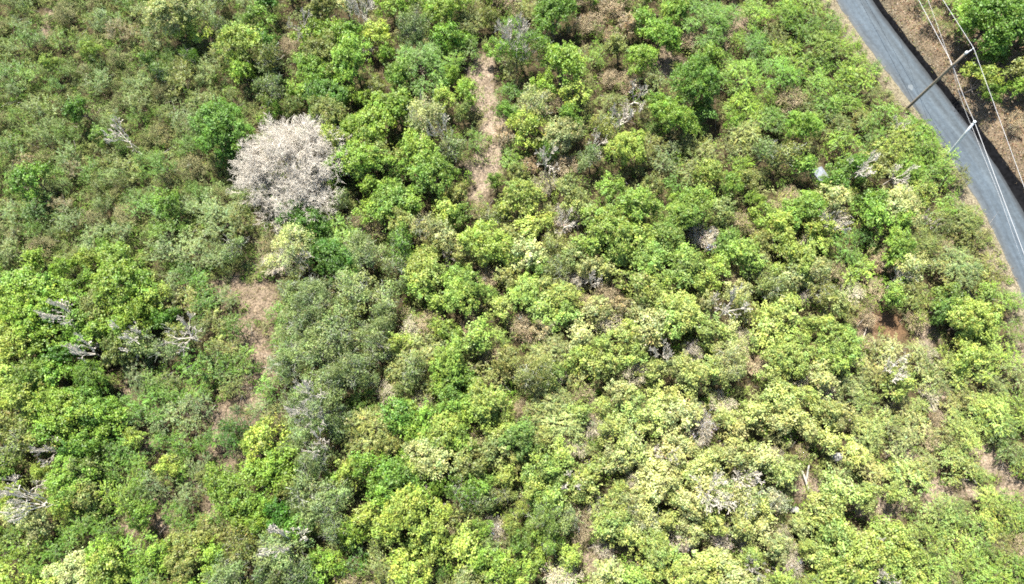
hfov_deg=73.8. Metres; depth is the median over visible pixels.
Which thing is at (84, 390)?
leafy tree
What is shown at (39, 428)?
leafy tree
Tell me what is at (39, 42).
shrub
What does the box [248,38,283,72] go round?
twiggy tree
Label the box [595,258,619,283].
leafy bush
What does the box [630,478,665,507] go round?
leafy bush
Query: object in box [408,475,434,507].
leafy tree
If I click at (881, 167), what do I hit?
leafy tree
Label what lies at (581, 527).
dry bush
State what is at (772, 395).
leafy tree
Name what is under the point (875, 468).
feathery bush
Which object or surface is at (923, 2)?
feathery bush
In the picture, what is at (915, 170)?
feathery bush
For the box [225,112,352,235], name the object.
dead tree
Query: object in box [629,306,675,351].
leafy tree
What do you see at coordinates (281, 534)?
bare tree
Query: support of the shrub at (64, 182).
on the ground at (892, 324)
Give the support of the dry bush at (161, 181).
on the ground at (892, 324)
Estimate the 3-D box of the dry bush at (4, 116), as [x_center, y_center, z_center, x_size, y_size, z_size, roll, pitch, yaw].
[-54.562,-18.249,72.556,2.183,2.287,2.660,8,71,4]
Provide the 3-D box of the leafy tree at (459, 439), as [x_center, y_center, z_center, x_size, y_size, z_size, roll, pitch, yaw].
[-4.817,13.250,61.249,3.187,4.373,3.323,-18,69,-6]
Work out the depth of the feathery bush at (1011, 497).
59.60 m
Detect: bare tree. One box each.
[0,474,49,504]
[0,485,65,523]
[28,436,61,466]
[33,299,76,326]
[61,333,103,362]
[100,116,141,154]
[109,319,157,359]
[163,312,201,355]
[258,523,310,557]
[282,247,317,280]
[283,377,327,434]
[286,7,311,44]
[302,426,329,461]
[344,0,375,27]
[426,113,456,152]
[442,248,454,266]
[494,13,529,69]
[535,143,559,176]
[554,207,575,238]
[561,469,582,489]
[585,267,602,292]
[587,131,607,163]
[608,102,634,132]
[621,79,648,116]
[648,338,672,361]
[652,444,681,465]
[666,525,681,540]
[689,467,736,513]
[708,283,752,320]
[726,460,761,488]
[731,463,764,504]
[745,554,770,579]
[819,211,852,233]
[844,149,880,184]
[874,565,900,583]
[879,351,908,383]
[881,164,920,185]
[887,266,912,286]
[892,114,908,130]
[892,177,910,191]
[922,215,941,228]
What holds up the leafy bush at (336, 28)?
on the ground at (892, 324)
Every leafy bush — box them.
[0,381,16,412]
[0,480,24,509]
[0,500,31,525]
[15,507,59,545]
[17,245,48,273]
[29,462,52,481]
[37,51,61,72]
[44,256,77,281]
[44,493,83,523]
[56,93,93,123]
[70,266,97,296]
[73,244,103,269]
[75,39,105,65]
[87,122,117,148]
[87,395,122,414]
[94,237,121,258]
[121,426,146,448]
[123,499,160,532]
[136,290,164,318]
[137,47,162,74]
[148,574,174,583]
[149,305,182,329]
[152,454,180,480]
[172,575,197,583]
[195,468,215,486]
[224,511,250,536]
[227,54,256,88]
[237,428,260,454]
[244,510,272,540]
[252,26,281,52]
[254,455,280,475]
[254,495,279,518]
[255,0,278,14]
[265,98,285,117]
[272,197,297,213]
[274,474,298,499]
[280,93,308,119]
[284,78,313,107]
[304,560,331,583]
[318,204,336,226]
[320,16,347,45]
[321,63,339,87]
[322,468,340,493]
[326,168,345,192]
[330,0,357,20]
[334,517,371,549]
[335,82,362,110]
[340,15,365,42]
[356,87,371,105]
[358,173,378,197]
[359,18,390,48]
[369,434,405,459]
[372,174,396,209]
[373,0,404,22]
[376,41,395,62]
[384,150,412,180]
[385,206,416,237]
[386,331,414,354]
[390,380,412,398]
[392,399,418,419]
[394,410,421,443]
[394,448,424,470]
[395,0,431,14]
[397,245,416,270]
[398,531,429,559]
[399,185,416,195]
[400,187,426,215]
[415,246,441,265]
[423,231,448,259]
[425,476,445,496]
[426,315,462,342]
[426,497,452,523]
[427,289,452,316]
[428,373,451,400]
[429,194,459,226]
[429,399,451,418]
[431,80,455,114]
[431,463,451,475]
[438,260,472,289]
[441,64,458,87]
[443,165,461,183]
[444,181,470,201]
[444,201,476,227]
[448,410,462,428]
[451,240,484,268]
[453,75,477,108]
[454,101,470,124]
[454,266,484,296]
[455,388,479,426]
[460,335,488,358]
[464,542,490,574]
[466,518,493,542]
[472,567,501,583]
[473,536,501,559]
[479,3,503,30]
[480,283,499,303]
[481,35,508,64]
[484,171,505,189]
[488,461,520,488]
[492,194,518,224]
[492,265,521,288]
[492,344,521,375]
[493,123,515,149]
[493,222,524,240]
[493,243,519,277]
[496,98,517,121]
[500,512,522,538]
[504,449,529,474]
[507,161,531,179]
[507,525,533,559]
[507,572,529,583]
[516,546,545,581]
[522,425,554,449]
[522,482,547,510]
[522,527,544,548]
[523,253,549,282]
[528,319,554,342]
[529,70,555,94]
[536,265,560,296]
[556,101,583,128]
[556,169,580,209]
[557,543,582,575]
[559,240,586,273]
[563,399,593,424]
[575,255,603,277]
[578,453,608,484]
[587,0,598,11]
[590,332,614,355]
[590,396,615,421]
[593,170,624,202]
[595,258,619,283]
[598,442,626,475]
[603,27,629,65]
[603,378,636,406]
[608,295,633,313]
[608,479,631,504]
[613,411,632,432]
[613,449,640,473]
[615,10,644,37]
[622,299,652,323]
[630,4,657,39]
[630,416,649,433]
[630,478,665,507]
[632,216,651,229]
[634,552,666,583]
[638,453,658,475]
[639,0,652,6]
[640,172,664,196]
[647,89,671,108]
[649,269,673,294]
[649,508,680,530]
[650,544,683,573]
[660,430,700,457]
[662,354,691,383]
[663,488,685,510]
[667,191,683,214]
[675,515,708,548]
[678,459,703,488]
[685,98,718,122]
[685,572,702,583]
[691,158,726,187]
[691,448,722,475]
[695,288,717,319]
[697,40,724,67]
[699,506,729,536]
[702,389,739,418]
[703,545,733,574]
[705,444,725,462]
[706,253,731,278]
[710,193,738,230]
[710,225,740,259]
[712,404,742,428]
[716,169,744,197]
[719,319,741,343]
[721,277,754,304]
[722,110,744,130]
[735,543,763,571]
[739,167,761,192]
[740,573,769,583]
[744,189,766,208]
[749,227,774,252]
[753,407,794,439]
[757,248,769,263]
[758,261,787,288]
[763,532,794,566]
[763,564,796,583]
[776,198,808,231]
[777,261,807,293]
[779,383,819,409]
[779,454,802,467]
[784,151,817,179]
[785,517,811,539]
[788,505,818,534]
[795,213,843,240]
[795,419,821,442]
[795,538,814,559]
[798,535,832,571]
[800,312,826,333]
[806,227,833,256]
[811,425,842,455]
[813,531,846,547]
[813,563,831,581]
[814,181,852,215]
[815,175,840,188]
[816,288,852,319]
[817,311,837,330]
[819,482,847,508]
[820,400,849,431]
[826,397,858,421]
[836,433,869,469]
[854,184,892,208]
[877,279,909,309]
[877,521,912,545]
[880,479,905,504]
[883,203,916,232]
[897,555,926,583]
[899,524,918,547]
[927,293,956,325]
[946,307,971,338]
[948,334,977,358]
[960,60,1007,98]
[969,311,1008,341]
[981,84,1007,105]
[1003,75,1023,101]
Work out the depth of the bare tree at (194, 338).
60.95 m
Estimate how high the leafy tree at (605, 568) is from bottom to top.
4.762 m
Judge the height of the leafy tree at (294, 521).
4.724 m
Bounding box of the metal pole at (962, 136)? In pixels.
[939,120,976,165]
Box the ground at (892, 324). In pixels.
[0,0,1023,583]
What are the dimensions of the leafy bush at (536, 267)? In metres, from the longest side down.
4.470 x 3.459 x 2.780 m
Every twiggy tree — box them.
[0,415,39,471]
[117,325,156,357]
[144,337,181,364]
[150,60,177,85]
[161,322,190,348]
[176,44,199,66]
[199,551,250,583]
[209,12,230,36]
[211,0,228,9]
[215,522,260,567]
[217,232,248,263]
[246,526,314,572]
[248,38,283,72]
[250,73,287,103]
[251,555,282,583]
[258,528,287,562]
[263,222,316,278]
[263,344,304,387]
[273,290,316,348]
[275,274,308,306]
[275,439,299,458]
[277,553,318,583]
[278,383,307,414]
[281,326,339,368]
[284,428,312,457]
[285,471,321,517]
[285,484,304,515]
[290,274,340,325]
[293,363,352,406]
[295,439,331,484]
[296,386,345,440]
[297,485,354,531]
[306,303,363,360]
[315,477,354,510]
[318,511,350,546]
[322,417,348,443]
[324,342,371,394]
[326,186,350,212]
[332,265,379,314]
[332,402,356,430]
[341,235,363,260]
[343,228,388,274]
[351,316,395,353]
[357,343,386,371]
[362,72,386,98]
[362,278,402,321]
[363,370,379,388]
[370,300,396,330]
[378,249,413,277]
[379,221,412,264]
[390,275,410,294]
[393,348,426,392]
[394,472,424,493]
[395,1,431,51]
[405,89,450,141]
[407,211,438,241]
[433,130,466,163]
[441,473,480,513]
[470,483,503,513]
[476,204,511,226]
[484,488,519,506]
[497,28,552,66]
[509,354,556,392]
[511,82,556,127]
[512,500,530,518]
[524,497,561,539]
[536,138,558,169]
[539,254,571,284]
[540,230,569,262]
[541,525,564,557]
[559,503,583,535]
[575,142,602,173]
[589,110,618,140]
[613,490,644,523]
[631,500,661,534]
[693,462,733,510]
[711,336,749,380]
[727,290,758,321]
[728,469,763,519]
[742,251,774,285]
[750,135,781,168]
[754,273,788,302]
[760,487,793,513]
[761,139,811,170]
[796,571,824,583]
[807,276,838,305]
[893,250,930,281]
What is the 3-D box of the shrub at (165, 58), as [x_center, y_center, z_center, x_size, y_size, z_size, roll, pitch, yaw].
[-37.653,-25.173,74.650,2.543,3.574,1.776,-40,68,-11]
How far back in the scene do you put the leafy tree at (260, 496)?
58.67 m
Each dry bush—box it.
[0,19,9,34]
[0,112,7,127]
[0,221,8,238]
[4,224,32,241]
[23,233,56,256]
[33,143,58,164]
[51,0,77,24]
[57,0,76,8]
[77,204,107,236]
[86,0,104,8]
[92,113,106,124]
[104,45,127,66]
[104,64,120,77]
[107,80,121,91]
[108,185,125,203]
[109,88,129,110]
[112,202,137,227]
[121,63,137,80]
[136,131,155,145]
[139,233,157,246]
[147,122,173,146]
[151,80,170,100]
[155,171,173,192]
[172,152,207,180]
[204,155,223,171]
[211,187,228,202]
[223,161,244,185]
[257,229,282,262]
[260,247,296,275]
[277,34,302,57]
[330,563,374,583]
[344,214,374,233]
[363,216,387,242]
[377,378,395,405]
[395,304,411,322]
[399,310,423,341]
[406,202,426,228]
[411,390,432,408]
[413,309,443,341]
[436,519,457,538]
[449,259,473,270]
[456,314,477,336]
[464,199,490,219]
[464,297,487,317]
[467,425,485,446]
[475,265,501,292]
[478,343,501,368]
[483,514,507,542]
[486,0,509,18]
[492,532,507,552]
[503,209,523,231]
[506,4,526,22]
[506,310,538,347]
[510,396,533,421]
[518,94,547,113]
[531,170,556,197]
[539,558,583,583]
[544,94,566,115]
[548,153,578,177]
[552,203,582,234]
[562,267,588,289]
[564,431,588,458]
[566,231,584,249]
[570,384,595,403]
[570,505,597,548]
[573,12,607,35]
[576,0,586,5]
[576,291,595,309]
[579,413,610,442]
[585,281,623,307]
[585,491,610,515]
[591,0,626,23]
[591,311,624,335]
[592,539,615,562]
[597,68,624,89]
[600,24,621,41]
[611,266,632,290]
[614,0,634,11]
[616,68,641,94]
[620,361,646,386]
[624,469,650,493]
[666,528,697,552]
[679,28,703,51]
[681,338,703,360]
[685,409,716,447]
[686,220,718,252]
[686,395,706,427]
[695,308,713,328]
[704,521,738,552]
[712,28,732,49]
[715,263,744,289]
[723,208,754,234]
[733,327,753,351]
[735,536,755,554]
[745,343,772,381]
[766,442,784,464]
[767,509,787,526]
[771,185,799,209]
[771,551,804,576]
[774,523,793,539]
[776,85,810,115]
[782,361,814,386]
[786,540,800,557]
[793,284,819,302]
[795,443,810,462]
[797,231,817,246]
[814,205,848,231]
[814,380,836,404]
[828,260,851,282]
[840,275,867,308]
[851,310,881,329]
[853,331,872,352]
[854,449,871,476]
[856,294,880,313]
[859,275,887,301]
[867,247,895,274]
[902,305,929,332]
[912,337,938,362]
[916,378,939,415]
[920,425,941,452]
[926,409,947,429]
[927,230,959,265]
[1002,529,1023,556]
[1003,106,1023,132]
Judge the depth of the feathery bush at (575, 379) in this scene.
63.15 m
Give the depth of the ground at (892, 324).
68.98 m
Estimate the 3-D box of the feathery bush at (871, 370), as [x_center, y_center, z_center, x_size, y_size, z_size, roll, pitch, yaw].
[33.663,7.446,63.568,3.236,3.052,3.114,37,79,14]
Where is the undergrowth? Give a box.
[0,0,1023,583]
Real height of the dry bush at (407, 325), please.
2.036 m
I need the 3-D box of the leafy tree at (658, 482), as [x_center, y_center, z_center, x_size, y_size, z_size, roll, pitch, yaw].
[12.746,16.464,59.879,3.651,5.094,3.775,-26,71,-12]
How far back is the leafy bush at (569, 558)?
57.16 m
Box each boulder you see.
[789,507,798,512]
[828,453,842,461]
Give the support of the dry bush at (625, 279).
on the ground at (892, 324)
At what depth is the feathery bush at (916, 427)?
61.66 m
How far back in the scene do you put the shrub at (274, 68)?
73.53 m
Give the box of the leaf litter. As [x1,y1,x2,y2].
[882,0,1023,177]
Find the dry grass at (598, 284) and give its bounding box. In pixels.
[0,0,1023,583]
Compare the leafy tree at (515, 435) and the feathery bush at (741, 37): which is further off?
the feathery bush at (741, 37)
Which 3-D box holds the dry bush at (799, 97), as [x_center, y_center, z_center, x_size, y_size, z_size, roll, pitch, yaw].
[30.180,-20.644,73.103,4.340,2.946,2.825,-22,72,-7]
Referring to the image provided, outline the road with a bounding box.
[836,0,1023,297]
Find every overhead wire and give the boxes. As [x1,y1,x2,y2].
[919,1,1023,252]
[928,0,1023,264]
[943,0,1023,185]
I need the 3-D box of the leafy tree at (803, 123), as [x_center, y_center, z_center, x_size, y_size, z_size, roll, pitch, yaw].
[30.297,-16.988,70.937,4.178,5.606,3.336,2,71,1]
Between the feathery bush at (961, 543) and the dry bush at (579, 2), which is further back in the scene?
the dry bush at (579, 2)
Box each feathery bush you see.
[0,530,44,570]
[41,526,78,566]
[68,502,105,541]
[93,431,125,472]
[96,474,139,516]
[109,525,156,577]
[120,188,166,220]
[120,354,154,399]
[123,395,177,425]
[128,549,167,583]
[129,468,175,501]
[140,229,181,261]
[142,211,176,239]
[163,282,214,316]
[164,392,208,436]
[164,430,203,465]
[169,222,212,270]
[172,344,211,377]
[192,197,244,237]
[193,184,226,224]
[194,340,240,385]
[196,235,228,269]
[219,197,255,233]
[254,363,290,406]
[260,403,286,433]
[261,301,291,327]
[263,330,301,355]
[283,401,314,445]
[318,211,365,262]
[336,532,369,579]
[340,404,399,456]
[341,423,372,455]
[343,388,376,417]
[358,549,402,583]
[365,530,391,560]
[382,329,450,381]
[383,350,416,382]
[409,568,434,583]
[414,364,438,407]
[431,555,450,581]
[434,44,466,81]
[436,571,454,583]
[445,502,485,538]
[446,11,492,37]
[452,31,480,63]
[454,0,484,19]
[464,127,485,153]
[467,359,512,395]
[492,80,522,105]
[493,12,521,35]
[493,328,513,347]
[498,54,526,86]
[498,142,531,170]
[504,0,521,3]
[506,543,525,571]
[513,0,541,22]
[517,399,556,426]
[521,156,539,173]
[526,333,574,375]
[526,381,576,421]
[529,199,559,223]
[540,399,586,446]
[561,362,590,389]
[565,42,588,65]
[577,96,596,113]
[579,441,597,459]
[585,43,609,69]
[599,90,628,116]
[627,160,646,176]
[633,98,656,124]
[633,129,670,169]
[635,65,668,97]
[642,118,662,137]
[646,140,681,175]
[663,168,686,194]
[667,148,702,187]
[676,132,701,151]
[682,113,709,136]
[690,43,707,56]
[694,133,733,165]
[706,0,741,33]
[717,47,740,72]
[719,58,767,96]
[720,88,764,122]
[725,118,761,158]
[725,154,757,181]
[727,30,748,51]
[738,0,772,33]
[740,105,776,137]
[742,25,772,60]
[748,53,770,75]
[752,165,771,183]
[754,86,776,109]
[754,104,792,134]
[760,21,788,47]
[760,37,799,63]
[763,54,805,93]
[766,0,805,30]
[773,54,813,80]
[781,7,820,31]
[787,20,817,53]
[795,94,819,115]
[796,0,826,20]
[798,50,832,76]
[802,66,843,114]
[805,16,823,33]
[805,29,850,60]
[806,111,829,130]
[811,93,843,127]
[815,11,843,37]
[821,111,854,136]
[823,80,866,113]
[826,123,861,162]
[830,59,858,97]
[830,227,860,265]
[830,462,852,483]
[831,369,875,396]
[832,372,859,404]
[837,63,879,89]
[839,43,870,71]
[841,29,863,55]
[841,105,873,130]
[842,249,877,293]
[842,298,865,325]
[843,182,861,199]
[844,352,868,374]
[844,407,877,438]
[845,244,865,268]
[846,194,865,215]
[847,386,883,411]
[851,411,886,462]
[852,227,876,246]
[852,455,889,494]
[854,83,887,104]
[855,110,892,156]
[855,352,892,387]
[858,58,883,78]
[863,406,902,442]
[867,332,909,378]
[868,95,902,132]
[869,123,921,165]
[880,460,902,480]
[881,420,922,468]
[882,411,916,438]
[883,453,935,509]
[884,390,912,417]
[893,149,928,182]
[894,270,936,307]
[895,111,939,142]
[897,338,931,376]
[898,236,919,267]
[900,458,936,487]
[902,289,930,324]
[902,395,932,422]
[903,494,922,510]
[904,447,941,480]
[904,513,936,546]
[905,406,933,443]
[906,123,943,164]
[906,224,949,262]
[909,519,954,561]
[910,178,938,209]
[912,157,959,188]
[914,0,931,8]
[914,555,952,583]
[916,209,954,241]
[916,357,956,398]
[916,543,959,583]
[918,489,957,530]
[920,5,945,25]
[922,141,961,176]
[927,255,963,292]
[929,344,955,368]
[929,422,968,453]
[929,504,968,535]
[931,244,987,291]
[932,189,967,221]
[935,387,964,417]
[936,18,955,39]
[936,441,967,470]
[938,199,985,235]
[938,444,980,487]
[942,405,983,456]
[944,519,975,567]
[946,493,973,517]
[947,163,971,190]
[947,356,981,396]
[947,571,963,583]
[948,222,993,253]
[949,505,970,529]
[949,542,982,582]
[951,26,973,46]
[952,507,1003,562]
[954,376,982,414]
[960,551,1002,583]
[961,270,992,295]
[963,395,1021,439]
[965,391,998,418]
[966,250,1008,286]
[966,328,1003,356]
[968,466,997,486]
[969,506,1001,543]
[971,341,1009,382]
[972,277,1015,306]
[972,484,1000,512]
[973,367,1008,399]
[973,483,1022,535]
[975,560,1016,583]
[977,413,1021,450]
[988,528,1015,557]
[988,544,1007,564]
[990,548,1023,583]
[994,389,1008,404]
[995,432,1023,470]
[995,485,1023,511]
[996,356,1023,390]
[997,290,1023,312]
[997,338,1023,372]
[997,386,1023,422]
[997,517,1017,539]
[1000,316,1023,347]
[1004,505,1023,535]
[1008,459,1023,478]
[1014,413,1023,430]
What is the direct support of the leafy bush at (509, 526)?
on the ground at (892, 324)
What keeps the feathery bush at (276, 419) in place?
on the bare soil
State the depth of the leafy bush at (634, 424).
61.07 m
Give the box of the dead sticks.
[0,0,1023,583]
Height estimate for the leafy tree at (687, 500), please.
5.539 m
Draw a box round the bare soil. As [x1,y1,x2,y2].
[21,0,997,580]
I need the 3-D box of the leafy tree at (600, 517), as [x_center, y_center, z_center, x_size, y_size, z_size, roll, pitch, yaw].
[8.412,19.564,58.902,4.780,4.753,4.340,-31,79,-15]
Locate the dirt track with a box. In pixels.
[455,53,507,176]
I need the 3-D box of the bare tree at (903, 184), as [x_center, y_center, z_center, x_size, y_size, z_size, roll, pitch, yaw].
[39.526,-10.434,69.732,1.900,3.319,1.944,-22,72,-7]
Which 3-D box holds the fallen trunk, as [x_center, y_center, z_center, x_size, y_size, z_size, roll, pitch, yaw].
[26.386,17.033,61.254,0.240,0.743,1.982,-16,72,-5]
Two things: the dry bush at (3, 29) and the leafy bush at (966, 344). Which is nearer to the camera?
the leafy bush at (966, 344)
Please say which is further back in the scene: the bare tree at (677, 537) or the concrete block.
the concrete block
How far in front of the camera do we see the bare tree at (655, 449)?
59.40 m
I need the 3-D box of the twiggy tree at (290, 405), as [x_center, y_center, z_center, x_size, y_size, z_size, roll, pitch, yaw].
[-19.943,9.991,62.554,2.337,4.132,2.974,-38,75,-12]
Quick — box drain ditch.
[873,0,1023,211]
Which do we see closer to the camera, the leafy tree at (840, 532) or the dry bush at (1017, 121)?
the leafy tree at (840, 532)
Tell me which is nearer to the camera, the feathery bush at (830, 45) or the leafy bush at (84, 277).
the leafy bush at (84, 277)
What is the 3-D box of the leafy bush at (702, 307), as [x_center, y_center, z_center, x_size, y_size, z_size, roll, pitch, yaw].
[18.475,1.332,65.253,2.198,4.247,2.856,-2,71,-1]
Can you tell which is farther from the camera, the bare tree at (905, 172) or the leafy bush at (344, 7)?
the leafy bush at (344, 7)
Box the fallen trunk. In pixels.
[802,471,809,491]
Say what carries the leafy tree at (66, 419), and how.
on the ground at (892, 324)
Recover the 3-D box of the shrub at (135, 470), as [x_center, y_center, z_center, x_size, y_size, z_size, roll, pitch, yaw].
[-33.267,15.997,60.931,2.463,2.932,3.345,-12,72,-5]
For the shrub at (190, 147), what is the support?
on the ground at (892, 324)
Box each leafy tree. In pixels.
[0,265,71,317]
[0,284,25,315]
[0,291,57,338]
[0,316,44,363]
[0,355,29,397]
[0,377,57,418]
[0,406,28,444]
[0,446,25,484]
[0,561,39,583]
[2,160,54,202]
[4,354,61,407]
[13,324,63,358]
[19,423,57,452]
[22,399,62,430]
[25,268,70,300]
[25,413,67,448]
[27,299,66,333]
[29,360,78,395]
[29,384,95,435]
[32,562,72,583]
[37,343,85,370]
[40,547,99,583]
[42,453,105,510]
[52,435,99,461]
[55,279,88,314]
[55,324,92,354]
[57,305,100,338]
[58,382,105,429]
[62,453,108,488]
[63,427,107,459]
[65,477,109,518]
[69,357,111,395]
[75,398,122,429]
[76,282,111,323]
[80,310,128,351]
[80,537,127,583]
[84,532,129,579]
[86,257,139,322]
[89,404,131,439]
[93,238,147,284]
[99,330,135,367]
[105,285,160,352]
[124,269,160,309]
[134,534,177,576]
[140,274,172,310]
[142,0,198,37]
[148,186,180,220]
[162,528,212,583]
[169,10,213,43]
[187,94,255,156]
[187,565,228,583]
[192,534,225,573]
[202,461,257,523]
[209,19,272,64]
[211,137,250,170]
[234,456,264,487]
[237,491,265,519]
[241,0,277,34]
[243,412,290,462]
[247,465,285,497]
[257,441,304,490]
[262,495,296,533]
[274,201,331,241]
[276,506,318,546]
[287,16,326,52]
[291,52,335,89]
[295,229,333,262]
[298,30,341,67]
[300,78,348,124]
[303,0,338,28]
[303,236,372,285]
[307,94,348,132]
[307,544,349,576]
[317,119,352,168]
[323,138,396,181]
[326,30,372,89]
[328,456,369,491]
[338,111,367,142]
[338,500,384,530]
[346,450,390,482]
[351,190,385,226]
[352,90,398,149]
[361,137,406,171]
[361,510,402,547]
[362,473,394,513]
[364,456,421,500]
[366,178,410,231]
[374,84,417,126]
[376,395,417,436]
[379,482,426,538]
[383,55,415,93]
[386,546,432,583]
[394,31,451,97]
[396,126,438,182]
[400,275,435,301]
[400,432,459,481]
[402,243,447,300]
[402,451,429,485]
[406,145,457,199]
[408,398,435,441]
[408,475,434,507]
[408,497,448,551]
[416,410,460,452]
[419,531,454,569]
[420,0,474,28]
[427,16,471,53]
[428,353,470,384]
[429,214,459,256]
[434,333,468,377]
[435,383,469,414]
[441,275,483,317]
[443,362,481,391]
[444,422,478,458]
[449,437,491,482]
[449,517,481,573]
[453,563,481,583]
[456,218,523,267]
[456,313,501,355]
[463,471,497,499]
[467,377,507,432]
[473,542,522,583]
[477,408,522,439]
[477,426,511,470]
[483,394,513,423]
[485,294,513,328]
[498,414,538,462]
[502,177,547,217]
[504,271,540,311]
[505,106,547,151]
[507,234,553,270]
[511,205,553,241]
[520,472,550,504]
[521,440,560,488]
[525,291,560,326]
[530,361,565,391]
[531,0,578,40]
[532,115,584,152]
[537,454,580,489]
[538,477,568,515]
[539,40,588,88]
[542,280,584,313]
[542,299,582,332]
[547,434,577,468]
[557,69,592,107]
[559,341,597,375]
[560,186,597,222]
[562,463,602,505]
[565,314,595,349]
[569,231,609,258]
[569,294,614,324]
[578,203,632,255]
[580,345,622,380]
[588,555,625,583]
[589,491,634,551]
[590,506,632,543]
[597,412,625,448]
[602,238,633,267]
[604,129,646,168]
[605,318,641,352]
[609,342,649,373]
[610,219,653,252]
[612,184,646,223]
[612,266,663,311]
[612,383,646,423]
[616,416,647,471]
[617,518,644,555]
[618,559,650,583]
[620,184,665,224]
[625,41,659,75]
[627,235,667,276]
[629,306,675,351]
[633,457,678,506]
[633,520,674,568]
[634,358,676,385]
[635,397,672,437]
[640,16,683,52]
[643,217,684,256]
[644,438,687,487]
[646,379,678,412]
[647,96,699,134]
[647,280,673,314]
[652,306,685,340]
[656,391,705,435]
[659,0,693,26]
[661,237,693,270]
[661,289,703,331]
[662,560,695,583]
[663,201,705,232]
[663,481,708,521]
[664,244,714,291]
[667,50,723,107]
[673,183,719,228]
[675,349,709,401]
[678,0,730,48]
[680,548,735,583]
[682,300,710,339]
[685,264,724,297]
[694,310,740,354]
[698,353,731,389]
[702,437,756,477]
[715,556,753,583]
[716,237,768,277]
[718,417,753,451]
[726,497,759,542]
[732,400,772,428]
[743,493,777,528]
[745,300,782,354]
[745,511,776,545]
[746,201,784,233]
[746,440,778,471]
[754,363,791,386]
[756,299,787,331]
[758,379,804,423]
[759,339,815,379]
[761,451,803,491]
[763,288,802,338]
[764,208,797,240]
[767,400,816,431]
[769,225,804,268]
[781,316,813,346]
[785,108,824,142]
[785,188,828,220]
[786,236,818,282]
[797,256,840,290]
[806,391,840,429]
[806,491,846,530]
[807,358,840,394]
[811,510,858,560]
[812,340,853,375]
[813,319,867,373]
[817,462,863,516]
[820,158,853,192]
[821,515,903,583]
[822,548,860,580]
[836,552,878,583]
[841,152,873,183]
[847,481,884,514]
[854,148,899,189]
[858,189,899,240]
[864,561,905,583]
[867,519,918,565]
[877,181,924,228]
[878,366,917,402]
[879,225,916,267]
[895,537,925,576]
[928,282,975,317]
[945,296,1005,343]
[946,341,989,375]
[949,0,989,43]
[957,0,1023,55]
[973,36,1014,67]
[1001,32,1023,59]
[1002,55,1023,83]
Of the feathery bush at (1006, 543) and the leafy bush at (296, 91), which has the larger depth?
the leafy bush at (296, 91)
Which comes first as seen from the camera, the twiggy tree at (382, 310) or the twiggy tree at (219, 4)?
the twiggy tree at (382, 310)
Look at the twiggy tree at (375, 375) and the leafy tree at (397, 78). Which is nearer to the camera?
the twiggy tree at (375, 375)
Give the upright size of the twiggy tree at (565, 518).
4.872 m
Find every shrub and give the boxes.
[0,0,15,11]
[0,36,23,61]
[0,57,25,84]
[0,76,22,97]
[0,129,27,159]
[0,195,28,229]
[0,226,26,263]
[0,246,10,268]
[0,518,24,552]
[2,105,26,123]
[4,163,23,181]
[5,13,32,29]
[9,21,44,50]
[9,152,33,167]
[11,0,33,11]
[14,94,62,122]
[14,187,53,221]
[14,568,35,583]
[16,60,39,89]
[17,219,46,240]
[17,551,46,580]
[18,121,48,142]
[29,31,49,48]
[32,530,53,554]
[33,63,51,76]
[34,128,64,146]
[35,112,65,131]
[40,175,59,195]
[42,72,65,92]
[43,225,63,239]
[44,27,72,49]
[46,195,73,212]
[47,91,66,108]
[49,138,80,172]
[49,164,71,183]
[49,199,79,231]
[51,123,72,140]
[52,517,77,540]
[53,55,76,77]
[53,242,79,263]
[54,175,74,194]
[62,157,83,178]
[64,121,83,140]
[69,32,91,51]
[75,10,99,27]
[75,155,103,187]
[77,60,91,79]
[77,222,106,249]
[78,66,111,96]
[86,3,121,27]
[86,18,106,32]
[86,56,106,72]
[87,177,108,198]
[89,193,114,214]
[89,516,125,545]
[91,218,135,242]
[95,108,121,132]
[95,162,128,184]
[97,451,132,488]
[99,146,122,162]
[101,16,124,42]
[102,392,134,411]
[104,435,151,468]
[106,153,140,183]
[109,0,135,11]
[110,172,133,188]
[111,137,126,149]
[113,492,142,514]
[116,564,142,582]
[118,73,141,90]
[119,19,139,45]
[119,83,151,113]
[120,471,157,508]
[122,186,139,204]
[124,0,149,22]
[124,451,155,490]
[125,403,151,430]
[126,107,140,126]
[129,149,159,166]
[131,67,155,91]
[132,162,153,180]
[134,26,164,47]
[136,381,169,412]
[139,186,156,203]
[140,362,171,397]
[144,150,177,174]
[145,431,178,453]
[147,399,172,438]
[152,104,173,123]
[154,369,183,395]
[157,50,176,68]
[159,379,187,405]
[161,500,191,532]
[163,40,180,55]
[163,445,184,471]
[164,55,193,101]
[164,104,200,133]
[164,269,187,301]
[165,521,192,546]
[168,250,200,284]
[168,481,206,512]
[169,202,190,226]
[171,223,188,236]
[172,129,197,153]
[172,461,195,484]
[175,51,190,72]
[178,194,198,213]
[178,268,221,303]
[178,511,205,532]
[180,452,213,486]
[182,86,215,113]
[183,179,197,192]
[183,368,216,400]
[183,386,214,416]
[185,119,204,135]
[185,133,205,151]
[185,529,210,545]
[186,291,226,321]
[188,182,209,201]
[190,318,213,344]
[191,74,214,85]
[191,425,223,459]
[193,51,221,83]
[193,511,228,543]
[195,0,222,25]
[197,304,233,334]
[203,503,236,528]
[207,332,244,358]
[208,41,229,60]
[212,283,241,310]
[216,403,258,439]
[216,423,242,458]
[217,368,244,401]
[218,311,252,339]
[222,46,245,64]
[225,86,239,105]
[225,343,264,376]
[228,187,246,204]
[229,14,245,27]
[236,0,248,11]
[245,395,281,421]
[250,55,281,79]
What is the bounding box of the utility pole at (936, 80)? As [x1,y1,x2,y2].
[904,48,973,110]
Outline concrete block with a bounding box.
[808,166,828,186]
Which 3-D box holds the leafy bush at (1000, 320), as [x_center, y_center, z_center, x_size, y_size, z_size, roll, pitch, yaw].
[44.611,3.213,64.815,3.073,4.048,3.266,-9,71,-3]

